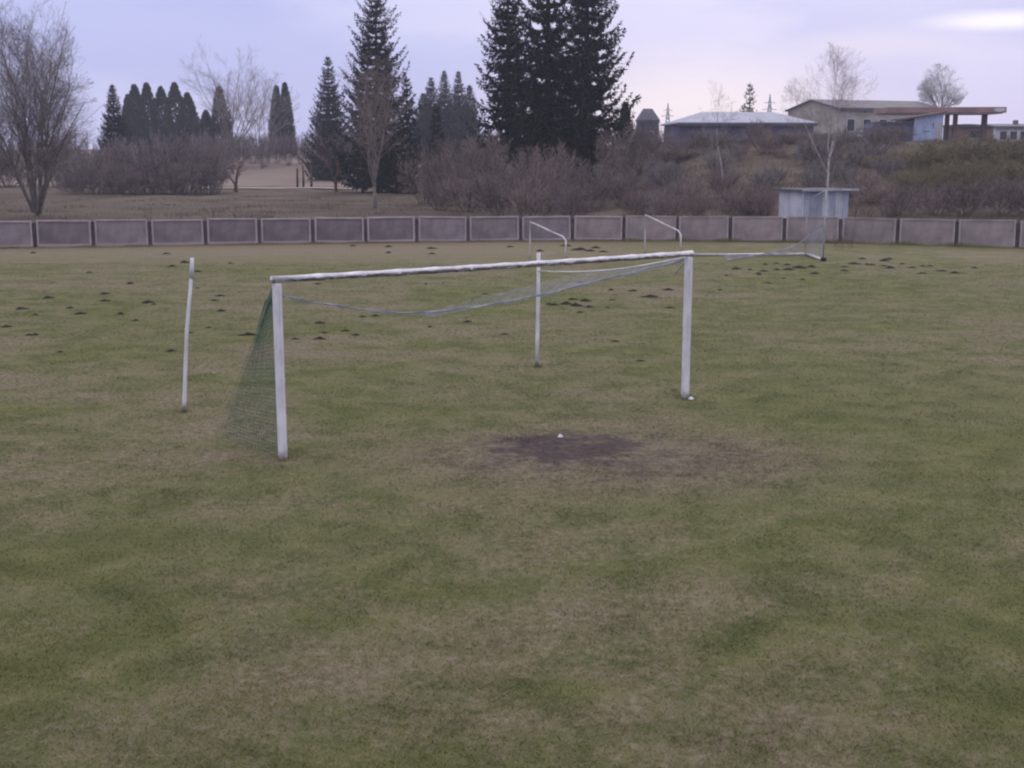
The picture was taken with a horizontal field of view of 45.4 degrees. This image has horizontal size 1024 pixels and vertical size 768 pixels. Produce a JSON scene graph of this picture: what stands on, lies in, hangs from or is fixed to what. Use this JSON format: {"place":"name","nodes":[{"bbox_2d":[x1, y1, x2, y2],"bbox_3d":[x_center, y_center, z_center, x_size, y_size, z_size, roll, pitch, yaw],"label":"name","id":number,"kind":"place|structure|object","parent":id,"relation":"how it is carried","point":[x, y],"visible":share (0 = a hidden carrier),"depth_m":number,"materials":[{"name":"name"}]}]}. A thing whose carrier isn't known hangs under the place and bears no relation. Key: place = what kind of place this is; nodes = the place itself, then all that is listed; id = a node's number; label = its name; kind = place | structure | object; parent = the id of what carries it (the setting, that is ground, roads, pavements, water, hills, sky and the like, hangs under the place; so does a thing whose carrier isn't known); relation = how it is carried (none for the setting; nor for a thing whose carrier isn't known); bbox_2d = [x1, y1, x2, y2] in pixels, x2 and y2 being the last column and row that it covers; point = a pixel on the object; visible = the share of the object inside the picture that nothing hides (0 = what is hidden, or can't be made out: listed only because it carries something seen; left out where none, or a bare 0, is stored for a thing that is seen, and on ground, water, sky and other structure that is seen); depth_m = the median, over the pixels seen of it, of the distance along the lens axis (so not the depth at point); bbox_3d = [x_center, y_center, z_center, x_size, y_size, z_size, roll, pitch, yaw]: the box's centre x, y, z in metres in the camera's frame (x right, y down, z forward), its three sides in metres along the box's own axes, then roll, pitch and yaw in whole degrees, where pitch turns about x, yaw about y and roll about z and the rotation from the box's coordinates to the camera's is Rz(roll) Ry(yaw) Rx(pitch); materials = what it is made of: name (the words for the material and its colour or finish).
{"place":"outdoors","nodes":[
{"label":"outdoors","id":0,"kind":"place"},
{"bbox_2d":[0,142,1023,767],"bbox_3d":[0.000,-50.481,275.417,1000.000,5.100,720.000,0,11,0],"label":"ground","id":1,"kind":"structure","parent":0,"point":[274,182],"depth_m":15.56,"materials":[{"name":"green plant"}]},
{"bbox_2d":[0,147,37,186],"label":"shrub","id":2,"kind":"object","parent":1,"relation":"on","point":[6,172],"visible":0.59,"depth_m":144.22,"materials":[{"name":"brown plant"}]},
{"bbox_2d":[0,0,104,215],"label":"bare tree","id":3,"kind":"object","parent":1,"relation":"on","point":[40,126],"visible":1,"depth_m":77.85,"materials":[{"name":"grey plant"}]},
{"bbox_2d":[66,162,104,194],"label":"shrub","id":4,"kind":"object","parent":1,"relation":"on","point":[81,176],"visible":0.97,"depth_m":118.04,"materials":[{"name":"brown plant"}]},
{"bbox_2d":[69,142,123,193],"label":"shrub","id":5,"kind":"object","parent":1,"relation":"on","point":[108,158],"visible":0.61,"depth_m":120.41,"materials":[{"name":"brown plant"}]},
{"bbox_2d":[88,161,133,193],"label":"shrub","id":6,"kind":"object","parent":1,"relation":"on","point":[104,177],"visible":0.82,"depth_m":117.92,"materials":[{"name":"brown plant"}]},
{"bbox_2d":[91,85,135,185],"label":"spruce tree","id":7,"kind":"object","parent":1,"relation":"on","point":[109,129],"visible":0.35,"depth_m":146.13,"materials":[{"name":"green plant"}]},
{"bbox_2d":[103,166,144,194],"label":"shrub","id":8,"kind":"object","parent":1,"relation":"on","point":[123,179],"visible":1,"depth_m":118.04,"materials":[{"name":"brown plant"}]},
{"bbox_2d":[121,83,153,153],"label":"columnar evergreen","id":9,"kind":"object","parent":1,"relation":"on","point":[132,107],"visible":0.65,"depth_m":218.92,"materials":[{"name":"green plant"}]},
{"bbox_2d":[132,82,161,154],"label":"columnar evergreen","id":10,"kind":"object","parent":1,"relation":"on","point":[154,120],"visible":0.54,"depth_m":222.71,"materials":[{"name":"green plant"}]},
{"bbox_2d":[120,126,187,193],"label":"shrub","id":11,"kind":"object","parent":1,"relation":"on","point":[148,154],"visible":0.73,"depth_m":120.42,"materials":[{"name":"brown plant"}]},
{"bbox_2d":[149,165,188,194],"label":"shrub","id":12,"kind":"object","parent":1,"relation":"on","point":[171,181],"visible":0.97,"depth_m":118.22,"materials":[{"name":"brown plant"}]},
{"bbox_2d":[142,131,206,193],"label":"shrub","id":13,"kind":"object","parent":1,"relation":"on","point":[186,144],"visible":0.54,"depth_m":121.28,"materials":[{"name":"brown plant"}]},
{"bbox_2d":[158,81,195,153],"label":"columnar evergreen","id":14,"kind":"object","parent":1,"relation":"on","point":[174,97],"visible":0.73,"depth_m":218.75,"materials":[{"name":"green plant"}]},
{"bbox_2d":[159,159,203,194],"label":"shrub","id":15,"kind":"object","parent":1,"relation":"on","point":[189,179],"visible":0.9,"depth_m":118.95,"materials":[{"name":"brown plant"}]},
{"bbox_2d":[182,258,193,411],"bbox_3d":[-5.140,-0.746,19.432,0.319,2.506,0.077,0,11,0],"label":"net stake","id":16,"kind":"object","parent":1,"relation":"on","point":[185,365],"visible":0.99,"depth_m":19.41,"materials":[{"name":"paint"}]},
{"bbox_2d":[188,161,231,194],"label":"shrub","id":17,"kind":"object","parent":1,"relation":"on","point":[205,174],"visible":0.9,"depth_m":120.67,"materials":[{"name":"brown plant"}]},
{"bbox_2d":[186,139,237,194],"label":"shrub","id":18,"kind":"object","parent":1,"relation":"on","point":[215,160],"visible":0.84,"depth_m":121.35,"materials":[{"name":"brown plant"}]},
{"bbox_2d":[207,86,233,161],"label":"columnar evergreen","id":19,"kind":"object","parent":1,"relation":"on","point":[214,128],"visible":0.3,"depth_m":209.19,"materials":[{"name":"green plant"}]},
{"bbox_2d":[178,43,284,173],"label":"bare tree","id":20,"kind":"object","parent":1,"relation":"on","point":[230,141],"visible":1,"depth_m":185.51,"materials":[{"name":"grey plant"}]},
{"bbox_2d":[219,81,300,168],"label":"bare tree","id":21,"kind":"object","parent":1,"relation":"on","point":[261,154],"visible":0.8,"depth_m":196.15,"materials":[{"name":"brown plant"}]},
{"bbox_2d":[268,85,287,153],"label":"columnar evergreen","id":22,"kind":"object","parent":1,"relation":"on","point":[276,90],"visible":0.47,"depth_m":228.76,"materials":[{"name":"green plant"}]},
{"bbox_2d":[275,82,297,149],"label":"columnar evergreen","id":23,"kind":"object","parent":1,"relation":"on","point":[286,94],"visible":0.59,"depth_m":229.69,"materials":[{"name":"green plant"}]},
{"bbox_2d":[276,131,300,165],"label":"shrub","id":24,"kind":"object","parent":1,"relation":"on","point":[286,149],"visible":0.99,"depth_m":203.81,"materials":[{"name":"brown plant"}]},
{"bbox_2d":[301,115,350,191],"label":"bare tree","id":25,"kind":"object","parent":1,"relation":"on","point":[338,173],"visible":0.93,"depth_m":125.05,"materials":[{"name":"brown plant"}]},
{"bbox_2d":[298,56,354,180],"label":"spruce tree","id":26,"kind":"object","parent":1,"relation":"on","point":[327,127],"visible":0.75,"depth_m":170.06,"materials":[{"name":"green plant"}]},
{"bbox_2d":[337,55,410,207],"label":"bare tree","id":27,"kind":"object","parent":1,"relation":"on","point":[374,170],"visible":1,"depth_m":89.67,"materials":[{"name":"brown plant"}]},
{"bbox_2d":[327,0,424,192],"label":"spruce tree","id":28,"kind":"object","parent":1,"relation":"on","point":[386,160],"visible":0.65,"depth_m":123.62,"materials":[{"name":"green plant"}]},
{"bbox_2d":[387,78,425,193],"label":"spruce tree","id":29,"kind":"object","parent":1,"relation":"on","point":[408,148],"visible":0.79,"depth_m":123.09,"materials":[{"name":"green plant"}]},
{"bbox_2d":[396,145,447,203],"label":"shrub","id":30,"kind":"object","parent":1,"relation":"on","point":[412,174],"visible":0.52,"depth_m":98.22,"materials":[{"name":"brown plant"}]},
{"bbox_2d":[414,77,452,161],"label":"spruce tree","id":31,"kind":"object","parent":1,"relation":"on","point":[427,107],"visible":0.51,"depth_m":209.25,"materials":[{"name":"green plant"}]},
{"bbox_2d":[423,106,449,194],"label":"spruce tree","id":32,"kind":"object","parent":1,"relation":"on","point":[432,127],"visible":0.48,"depth_m":115.41,"materials":[{"name":"green plant"}]},
{"bbox_2d":[417,175,464,210],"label":"shrub","id":33,"kind":"object","parent":1,"relation":"on","point":[436,199],"visible":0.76,"depth_m":86.73,"materials":[{"name":"brown plant"}]},
{"bbox_2d":[418,135,465,202],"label":"shrub","id":34,"kind":"object","parent":1,"relation":"on","point":[435,168],"visible":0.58,"depth_m":96.18,"materials":[{"name":"brown plant"}]},
{"bbox_2d":[435,71,460,159],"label":"spruce tree","id":35,"kind":"object","parent":1,"relation":"on","point":[447,103],"visible":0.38,"depth_m":213.78,"materials":[{"name":"green plant"}]},
{"bbox_2d":[440,133,486,206],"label":"shrub","id":36,"kind":"object","parent":1,"relation":"on","point":[460,164],"visible":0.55,"depth_m":92.30,"materials":[{"name":"brown plant"}]},
{"bbox_2d":[448,71,478,146],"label":"spruce tree","id":37,"kind":"object","parent":1,"relation":"on","point":[456,96],"visible":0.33,"depth_m":218.51,"materials":[{"name":"green plant"}]},
{"bbox_2d":[449,83,487,161],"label":"spruce tree","id":38,"kind":"object","parent":1,"relation":"on","point":[471,110],"visible":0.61,"depth_m":209.33,"materials":[{"name":"green plant"}]},
{"bbox_2d":[438,167,499,212],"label":"shrub","id":39,"kind":"object","parent":1,"relation":"on","point":[466,193],"visible":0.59,"depth_m":84.71,"materials":[{"name":"brown plant"}]},
{"bbox_2d":[266,250,693,459],"bbox_3d":[-0.172,-0.614,18.601,7.505,2.505,0.409,-7,13,-34],"label":"football goal","id":40,"kind":"object","parent":1,"relation":"on","point":[276,294],"visible":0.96,"depth_m":17.50,"materials":[{"name":"paint"}]},
{"bbox_2d":[220,257,684,455],"bbox_3d":[-1.199,-0.791,19.763,7.493,2.387,3.799,-9,14,-38],"label":"goal net","id":41,"kind":"object","parent":40,"relation":"attached to","point":[269,308],"visible":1,"depth_m":17.32,"materials":[{"name":"green fabric"}]},
{"bbox_2d":[461,126,510,208],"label":"shrub","id":42,"kind":"object","parent":1,"relation":"on","point":[490,154],"visible":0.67,"depth_m":90.36,"materials":[{"name":"brown plant"}]},
{"bbox_2d":[468,167,530,215],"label":"shrub","id":43,"kind":"object","parent":1,"relation":"on","point":[491,192],"visible":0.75,"depth_m":78.86,"materials":[{"name":"brown plant"}]},
{"bbox_2d":[463,0,550,201],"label":"spruce tree","id":44,"kind":"object","parent":1,"relation":"on","point":[504,91],"visible":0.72,"depth_m":100.25,"materials":[{"name":"green plant"}]},
{"bbox_2d":[477,146,542,209],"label":"shrub","id":45,"kind":"object","parent":1,"relation":"on","point":[518,165],"visible":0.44,"depth_m":86.25,"materials":[{"name":"brown plant"}]},
{"bbox_2d":[0,215,1023,247],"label":"panel fence","id":46,"kind":"object","parent":1,"relation":"on","point":[37,233],"visible":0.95,"depth_m":55.87,"materials":[{"name":"concrete"}]},
{"bbox_2d":[0,138,1023,239],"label":"dead grass","id":47,"kind":"structure","parent":1,"relation":"on","point":[458,211],"depth_m":85.51,"materials":[{"name":"brown plant"}]},
{"bbox_2d":[499,175,553,217],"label":"shrub","id":48,"kind":"object","parent":1,"relation":"on","point":[524,197],"visible":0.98,"depth_m":72.99,"materials":[{"name":"brown plant"}]},
{"bbox_2d":[497,144,567,211],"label":"shrub","id":49,"kind":"object","parent":1,"relation":"on","point":[535,167],"visible":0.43,"depth_m":84.35,"materials":[{"name":"brown plant"}]},
{"bbox_2d":[535,253,539,366],"bbox_3d":[0.493,-1.390,23.576,0.089,2.258,0.078,-4,12,-22],"label":"net stake","id":50,"kind":"object","parent":1,"relation":"on","point":[537,324],"visible":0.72,"depth_m":23.57,"materials":[{"name":"paint"}]},
{"bbox_2d":[508,163,577,215],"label":"shrub","id":51,"kind":"object","parent":1,"relation":"on","point":[547,181],"visible":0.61,"depth_m":76.80,"materials":[{"name":"brown plant"}]},
{"bbox_2d":[504,0,600,196],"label":"spruce tree","id":52,"kind":"object","parent":1,"relation":"on","point":[547,20],"visible":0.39,"depth_m":103.26,"materials":[{"name":"green plant"}]},
{"bbox_2d":[532,140,579,209],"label":"shrub","id":53,"kind":"object","parent":1,"relation":"on","point":[561,161],"visible":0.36,"depth_m":88.46,"materials":[{"name":"brown plant"}]},
{"bbox_2d":[545,184,599,219],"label":"shrub","id":54,"kind":"object","parent":1,"relation":"on","point":[561,205],"visible":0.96,"depth_m":70.93,"materials":[{"name":"brown plant"}]},
{"bbox_2d":[549,156,617,209],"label":"shrub","id":55,"kind":"object","parent":1,"relation":"on","point":[574,172],"visible":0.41,"depth_m":84.15,"materials":[{"name":"brown plant"}]},
{"bbox_2d":[528,0,641,201],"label":"spruce tree","id":56,"kind":"object","parent":1,"relation":"on","point":[588,126],"visible":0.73,"depth_m":101.83,"materials":[{"name":"green plant"}]},
{"bbox_2d":[558,164,617,212],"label":"shrub","id":57,"kind":"object","parent":1,"relation":"on","point":[593,188],"visible":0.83,"depth_m":80.82,"materials":[{"name":"brown plant"}]},
{"bbox_2d":[529,214,681,259],"bbox_3d":[3.756,-5.655,47.599,5.997,1.701,1.798,-5,12,-24],"label":"goal","id":58,"kind":"object","parent":1,"relation":"on","point":[563,237],"visible":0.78,"depth_m":47.31,"materials":[{"name":"paint"}]},
{"bbox_2d":[593,125,633,193],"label":"shrub","id":59,"kind":"object","parent":1,"relation":"on","point":[609,155],"visible":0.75,"depth_m":96.03,"materials":[{"name":"brown plant"}]},
{"bbox_2d":[599,165,646,206],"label":"shrub","id":60,"kind":"object","parent":1,"relation":"on","point":[617,189],"visible":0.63,"depth_m":82.48,"materials":[{"name":"brown plant"}]},
{"bbox_2d":[607,124,668,170],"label":"shrub","id":61,"kind":"object","parent":1,"relation":"on","point":[634,141],"visible":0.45,"depth_m":101.12,"materials":[{"name":"brown plant"}]},
{"bbox_2d":[610,144,667,183],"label":"shrub","id":62,"kind":"object","parent":1,"relation":"on","point":[638,165],"visible":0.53,"depth_m":92.23,"materials":[{"name":"brown plant"}]},
{"bbox_2d":[635,109,659,148],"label":"dark hut","id":63,"kind":"object","parent":1,"relation":"on","point":[648,117],"visible":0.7,"depth_m":145.38,"materials":[{"name":"grey stone"}]},
{"bbox_2d":[629,134,691,167],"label":"shrub","id":64,"kind":"object","parent":1,"relation":"on","point":[655,145],"visible":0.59,"depth_m":99.46,"materials":[{"name":"brown plant"}]},
{"bbox_2d":[649,182,687,216],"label":"shrub","id":65,"kind":"object","parent":1,"relation":"on","point":[668,207],"visible":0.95,"depth_m":67.27,"materials":[{"name":"brown plant"}]},
{"bbox_2d":[644,158,695,188],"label":"shrub","id":66,"kind":"object","parent":1,"relation":"on","point":[679,172],"visible":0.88,"depth_m":83.47,"materials":[{"name":"brown plant"}]},
{"bbox_2d":[663,173,707,207],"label":"shrub","id":67,"kind":"object","parent":1,"relation":"on","point":[683,187],"visible":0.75,"depth_m":74.56,"materials":[{"name":"brown plant"}]},
{"bbox_2d":[696,142,739,174],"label":"shrub","id":68,"kind":"object","parent":1,"relation":"on","point":[713,161],"visible":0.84,"depth_m":84.61,"materials":[{"name":"brown plant"}]},
{"bbox_2d":[705,164,736,198],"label":"shrub","id":69,"kind":"object","parent":1,"relation":"on","point":[714,183],"visible":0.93,"depth_m":76.26,"materials":[{"name":"brown plant"}]},
{"bbox_2d":[661,112,817,148],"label":"long building","id":70,"kind":"structure","parent":1,"relation":"on","point":[738,119],"depth_m":123.10,"materials":[{"name":"pale sheet metal roof"},{"name":"blue-grey painted wall"}]},
{"bbox_2d":[720,181,767,214],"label":"shrub","id":71,"kind":"object","parent":1,"relation":"on","point":[745,195],"visible":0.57,"depth_m":70.21,"materials":[{"name":"brown plant"}]},
{"bbox_2d":[694,190,826,260],"bbox_3d":[9.212,-6.258,47.861,5.656,2.716,2.712,0,11,0],"label":"netted goal","id":72,"kind":"object","parent":1,"relation":"on","point":[822,258],"visible":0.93,"depth_m":49.02,"materials":[{"name":"paint"}]},
{"bbox_2d":[724,191,824,260],"bbox_3d":[10.153,-6.274,47.930,3.812,2.684,2.627,0,11,0],"label":"goal net","id":73,"kind":"object","parent":72,"relation":"attached to","point":[776,252],"visible":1,"depth_m":48.28,"materials":[{"name":"white fabric"}]},
{"bbox_2d":[748,181,778,215],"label":"shrub","id":74,"kind":"object","parent":1,"relation":"on","point":[764,199],"visible":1,"depth_m":67.71,"materials":[{"name":"brown plant"}]},
{"bbox_2d":[790,131,832,165],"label":"shrub","id":75,"kind":"object","parent":1,"relation":"on","point":[803,152],"visible":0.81,"depth_m":86.30,"materials":[{"name":"brown plant"}]},
{"bbox_2d":[791,163,835,187],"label":"shrub","id":76,"kind":"object","parent":1,"relation":"on","point":[812,180],"visible":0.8,"depth_m":75.33,"materials":[{"name":"brown plant"}]},
{"bbox_2d":[773,188,858,230],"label":"metal shed","id":77,"kind":"structure","parent":1,"relation":"on","point":[792,201],"depth_m":60.60,"materials":[{"name":"metal"}]},
{"bbox_2d":[806,154,851,180],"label":"shrub","id":78,"kind":"object","parent":1,"relation":"on","point":[832,167],"visible":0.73,"depth_m":81.30,"materials":[{"name":"brown plant"}]},
{"bbox_2d":[780,41,882,187],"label":"birch tree","id":79,"kind":"object","parent":1,"relation":"on","point":[841,97],"visible":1,"depth_m":67.45,"materials":[{"name":"grey plant"}]},
{"bbox_2d":[785,99,937,138],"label":"hall building","id":80,"kind":"structure","parent":1,"relation":"on","point":[872,105],"depth_m":151.27,"materials":[{"name":"grey concrete"}]},
{"bbox_2d":[842,138,893,157],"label":"shrub","id":81,"kind":"object","parent":1,"relation":"on","point":[872,148],"visible":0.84,"depth_m":89.81,"materials":[{"name":"brown plant"}]},
{"bbox_2d":[853,179,895,204],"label":"shrub","id":82,"kind":"object","parent":1,"relation":"on","point":[873,194],"visible":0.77,"depth_m":72.93,"materials":[{"name":"brown plant"}]},
{"bbox_2d":[860,126,906,151],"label":"shrub","id":83,"kind":"object","parent":1,"relation":"on","point":[884,137],"visible":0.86,"depth_m":93.40,"materials":[{"name":"brown plant"}]},
{"bbox_2d":[869,156,908,177],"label":"shrub","id":84,"kind":"object","parent":1,"relation":"on","point":[888,165],"visible":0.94,"depth_m":82.09,"materials":[{"name":"brown plant"}]},
{"bbox_2d":[877,186,927,216],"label":"shrub","id":85,"kind":"object","parent":1,"relation":"on","point":[903,194],"visible":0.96,"depth_m":68.92,"materials":[{"name":"brown plant"}]},
{"bbox_2d":[863,111,946,141],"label":"kiosk building","id":86,"kind":"structure","parent":1,"relation":"on","point":[928,126],"depth_m":120.99,"materials":[{"name":"blue paint"}]},
{"bbox_2d":[881,164,956,193],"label":"shrub","id":87,"kind":"object","parent":1,"relation":"on","point":[909,182],"visible":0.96,"depth_m":76.67,"materials":[{"name":"brown plant"}]},
{"bbox_2d":[885,141,962,171],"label":"shrub","id":88,"kind":"object","parent":1,"relation":"on","point":[921,159],"visible":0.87,"depth_m":83.94,"materials":[{"name":"plant"}]},
{"bbox_2d":[908,184,962,216],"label":"shrub","id":89,"kind":"object","parent":1,"relation":"on","point":[935,202],"visible":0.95,"depth_m":69.02,"materials":[{"name":"brown plant"}]},
{"bbox_2d":[874,107,1006,140],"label":"station canopy","id":90,"kind":"object","parent":1,"relation":"on","point":[984,112],"visible":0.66,"depth_m":128.18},
{"bbox_2d":[916,64,967,106],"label":"bare tree","id":91,"kind":"object","parent":1,"relation":"on","point":[932,91],"visible":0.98,"depth_m":160.27,"materials":[{"name":"grey plant"}]},
{"bbox_2d":[906,155,988,188],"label":"shrub","id":92,"kind":"object","parent":1,"relation":"on","point":[945,168],"visible":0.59,"depth_m":78.46,"materials":[{"name":"brown plant"}]},
{"bbox_2d":[908,134,1006,169],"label":"shrub","id":93,"kind":"object","parent":1,"relation":"on","point":[964,151],"visible":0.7,"depth_m":83.71,"materials":[{"name":"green plant"}]},
{"bbox_2d":[943,124,995,141],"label":"pump hut","id":94,"kind":"object","parent":1,"relation":"on","point":[969,130],"visible":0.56,"depth_m":141.54,"materials":[{"name":"grey paint"}]},
{"bbox_2d":[938,177,1001,216],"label":"shrub","id":95,"kind":"object","parent":1,"relation":"on","point":[964,194],"visible":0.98,"depth_m":69.00,"materials":[{"name":"brown plant"}]},
{"bbox_2d":[944,151,1023,192],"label":"shrub","id":96,"kind":"object","parent":1,"relation":"on","point":[973,172],"visible":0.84,"depth_m":76.56,"materials":[{"name":"brown plant"}]},
{"bbox_2d":[945,134,1023,172],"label":"shrub","id":97,"kind":"object","parent":1,"relation":"on","point":[991,144],"visible":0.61,"depth_m":83.74,"materials":[{"name":"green plant"}]},
{"bbox_2d":[970,175,1023,215],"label":"shrub","id":98,"kind":"object","parent":1,"relation":"on","point":[998,186],"visible":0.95,"depth_m":68.73,"materials":[{"name":"brown plant"}]},
{"bbox_2d":[987,120,1023,141],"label":"row building","id":99,"kind":"structure","parent":1,"relation":"on","point":[1015,128],"depth_m":167.53,"materials":[{"name":"white paint"}]},
{"bbox_2d":[0,0,1023,148],"label":"sky","id":100,"kind":"structure","parent":0,"point":[679,47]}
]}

